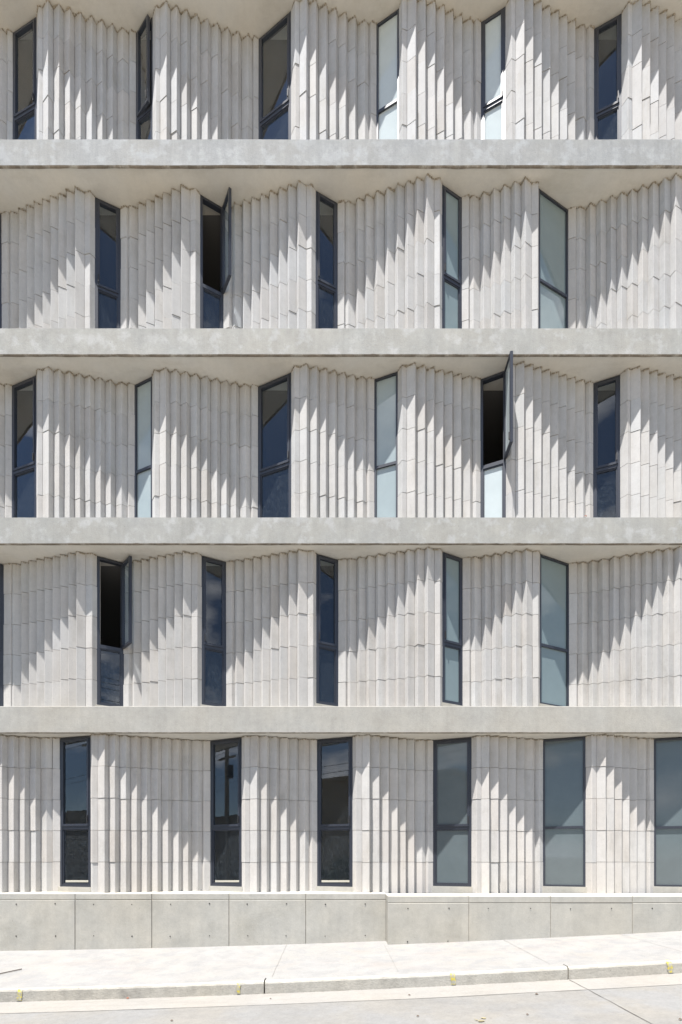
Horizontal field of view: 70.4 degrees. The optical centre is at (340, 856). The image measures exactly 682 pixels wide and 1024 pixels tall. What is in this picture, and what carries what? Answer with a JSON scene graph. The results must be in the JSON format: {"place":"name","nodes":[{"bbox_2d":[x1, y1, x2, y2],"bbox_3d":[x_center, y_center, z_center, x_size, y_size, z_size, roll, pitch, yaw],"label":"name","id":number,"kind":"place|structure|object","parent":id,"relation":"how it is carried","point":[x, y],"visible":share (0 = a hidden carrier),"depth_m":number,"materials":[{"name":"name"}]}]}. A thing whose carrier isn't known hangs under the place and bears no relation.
{"place":"outdoors","nodes":[
{"label":"outdoors","id":0,"kind":"place"},
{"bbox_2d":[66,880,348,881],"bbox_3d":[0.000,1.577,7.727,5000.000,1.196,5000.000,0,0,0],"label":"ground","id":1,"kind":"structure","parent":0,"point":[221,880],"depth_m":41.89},
{"bbox_2d":[0,0,681,950],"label":"concrete building","id":2,"kind":"structure","parent":1,"relation":"on","point":[340,380],"depth_m":8.01,"materials":[{"name":"concrete"}]},
{"bbox_2d":[0,214,1,327],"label":"window","id":3,"kind":"structure","parent":2,"relation":"in","point":[0,214],"depth_m":8.30,"materials":[{"name":"metal"}]},
{"bbox_2d":[0,564,4,705],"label":"window","id":4,"kind":"structure","parent":2,"relation":"in","point":[2,594],"depth_m":8.26,"materials":[{"name":"metal"}]},
{"bbox_2d":[12,376,35,517],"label":"window","id":5,"kind":"structure","parent":2,"relation":"in","point":[28,468],"depth_m":8.20,"materials":[{"name":"metal"}]},
{"bbox_2d":[13,17,36,139],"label":"window","id":6,"kind":"structure","parent":2,"relation":"in","point":[19,117],"depth_m":8.20,"materials":[{"name":"metal"}]},
{"bbox_2d":[58,736,90,891],"bbox_3d":[-4.385,-0.673,8.001,0.654,2.606,0.100,0,0,15],"label":"window","id":7,"kind":"structure","parent":2,"relation":"in","point":[64,887],"depth_m":8.01,"materials":[{"name":"metal"}]},
{"bbox_2d":[95,197,120,327],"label":"window","id":8,"kind":"structure","parent":2,"relation":"in","point":[101,289],"depth_m":8.15,"materials":[{"name":"metal"}]},
{"bbox_2d":[95,555,131,705],"bbox_3d":[-3.782,-3.693,8.126,0.655,2.606,0.333,0,0,0],"label":"window","id":9,"kind":"structure","parent":2,"relation":"in","point":[123,645],"depth_m":8.08,"materials":[{"name":"metal"}]},
{"bbox_2d":[134,377,151,517],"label":"window","id":10,"kind":"structure","parent":2,"relation":"in","point":[142,390],"depth_m":8.18,"materials":[{"name":"glass"}]},
{"bbox_2d":[136,14,152,139],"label":"window","id":11,"kind":"structure","parent":2,"relation":"in","point":[143,113],"depth_m":8.15,"materials":[{"name":"metal"}]},
{"bbox_2d":[200,556,226,705],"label":"window","id":12,"kind":"structure","parent":2,"relation":"in","point":[205,646],"depth_m":8.11,"materials":[{"name":"metal"}]},
{"bbox_2d":[200,187,230,327],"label":"window","id":13,"kind":"structure","parent":2,"relation":"in","point":[221,210],"depth_m":8.11,"materials":[{"name":"metal"}]},
{"bbox_2d":[209,738,241,891],"bbox_3d":[-1.934,-0.673,8.151,0.680,2.606,0.100,0,0,23],"label":"window","id":14,"kind":"structure","parent":2,"relation":"in","point":[214,886],"depth_m":8.15,"materials":[{"name":"metal"}]},
{"bbox_2d":[257,373,291,517],"bbox_3d":[-1.111,-6.780,8.142,0.679,2.471,0.100,0,0,22],"label":"window","id":15,"kind":"structure","parent":2,"relation":"in","point":[284,465],"depth_m":8.15,"materials":[{"name":"metal"}]},
{"bbox_2d":[258,11,290,139],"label":"window","id":16,"kind":"structure","parent":2,"relation":"in","point":[263,122],"depth_m":8.18,"materials":[{"name":"metal"}]},
{"bbox_2d":[315,191,337,328],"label":"window","id":17,"kind":"structure","parent":2,"relation":"in","point":[321,284],"depth_m":8.11,"materials":[{"name":"metal"}]},
{"bbox_2d":[315,554,338,705],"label":"window","id":18,"kind":"structure","parent":2,"relation":"in","point":[319,644],"depth_m":8.06,"materials":[{"name":"metal"}]},
{"bbox_2d":[316,737,352,891],"bbox_3d":[-0.103,-0.673,8.088,0.674,2.606,0.100,0,0,19],"label":"window","id":19,"kind":"structure","parent":2,"relation":"in","point":[330,887],"depth_m":8.07,"materials":[{"name":"metal"}]},
{"bbox_2d":[374,372,397,516],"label":"window","id":20,"kind":"structure","parent":2,"relation":"in","point":[385,387],"depth_m":8.08,"materials":[{"name":"glass"}]},
{"bbox_2d":[376,9,398,138],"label":"window","id":21,"kind":"structure","parent":2,"relation":"in","point":[387,30],"depth_m":8.11,"materials":[{"name":"glass"}]},
{"bbox_2d":[442,184,461,328],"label":"window","id":22,"kind":"structure","parent":2,"relation":"in","point":[451,202],"depth_m":8.03,"materials":[{"name":"glass"}]},
{"bbox_2d":[432,738,472,892],"bbox_3d":[1.864,-0.673,8.133,0.679,2.606,0.100,0,0,19],"label":"window","id":23,"kind":"structure","parent":2,"relation":"in","point":[452,758],"depth_m":8.12,"materials":[{"name":"glass"}]},
{"bbox_2d":[442,552,462,705],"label":"window","id":24,"kind":"structure","parent":2,"relation":"in","point":[452,566],"depth_m":8.03,"materials":[{"name":"glass"}]},
{"bbox_2d":[481,6,505,138],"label":"window","id":25,"kind":"structure","parent":2,"relation":"in","point":[493,29],"depth_m":8.08,"materials":[{"name":"glass"}]},
{"bbox_2d":[480,351,512,517],"bbox_3d":[2.616,-6.780,7.965,0.301,2.471,0.671,0,0,-34],"label":"window","id":26,"kind":"structure","parent":2,"relation":"in","point":[492,475],"depth_m":8.03,"materials":[{"name":"metal"}]},
{"bbox_2d":[539,189,567,327],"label":"window","id":27,"kind":"structure","parent":2,"relation":"in","point":[553,217],"depth_m":8.14,"materials":[{"name":"glass"}]},
{"bbox_2d":[539,554,569,705],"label":"window","id":28,"kind":"structure","parent":2,"relation":"in","point":[554,574],"depth_m":8.15,"materials":[{"name":"glass"}]},
{"bbox_2d":[542,737,586,892],"bbox_3d":[3.720,-0.673,8.085,0.694,2.606,0.088,0,0,19],"label":"window","id":29,"kind":"structure","parent":2,"relation":"in","point":[564,759],"depth_m":8.08,"materials":[{"name":"glass"}]},
{"bbox_2d":[593,375,620,517],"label":"window","id":30,"kind":"structure","parent":2,"relation":"in","point":[613,466],"depth_m":8.11,"materials":[{"name":"metal"}]},
{"bbox_2d":[594,14,621,139],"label":"window","id":31,"kind":"structure","parent":2,"relation":"in","point":[615,107],"depth_m":8.12,"materials":[{"name":"metal"}]},
{"bbox_2d":[653,737,681,892],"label":"window","id":32,"kind":"structure","parent":2,"relation":"in","point":[667,862],"depth_m":8.07,"materials":[{"name":"glass"}]},
{"bbox_2d":[0,957,681,1001],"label":"kerb","id":33,"kind":"structure","parent":1,"relation":"on","point":[292,984],"depth_m":5.60,"materials":[{"name":"concrete"}]},
{"bbox_2d":[0,931,681,985],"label":"pavement","id":34,"kind":"structure","parent":0,"point":[44,967],"depth_m":6.51,"materials":[{"name":"concrete"}]},
{"bbox_2d":[0,984,681,1023],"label":"road","id":35,"kind":"structure","parent":0,"point":[661,1004],"depth_m":4.80,"materials":[{"name":"concrete"}]},
{"bbox_2d":[0,973,681,1012],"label":"gutter","id":36,"kind":"object","parent":35,"relation":"on","point":[329,996],"visible":1,"depth_m":5.39,"materials":[{"name":"concrete"}]},
{"bbox_2d":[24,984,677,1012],"bbox_3d":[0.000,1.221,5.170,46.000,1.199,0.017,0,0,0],"label":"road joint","id":37,"kind":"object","parent":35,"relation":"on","point":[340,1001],"visible":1,"depth_m":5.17,"materials":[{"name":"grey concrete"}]},
{"bbox_2d":[578,984,651,1023],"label":"road joint","id":38,"kind":"object","parent":35,"relation":"on","point":[616,1004],"visible":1,"depth_m":4.54,"materials":[{"name":"grey concrete"}]}
]}

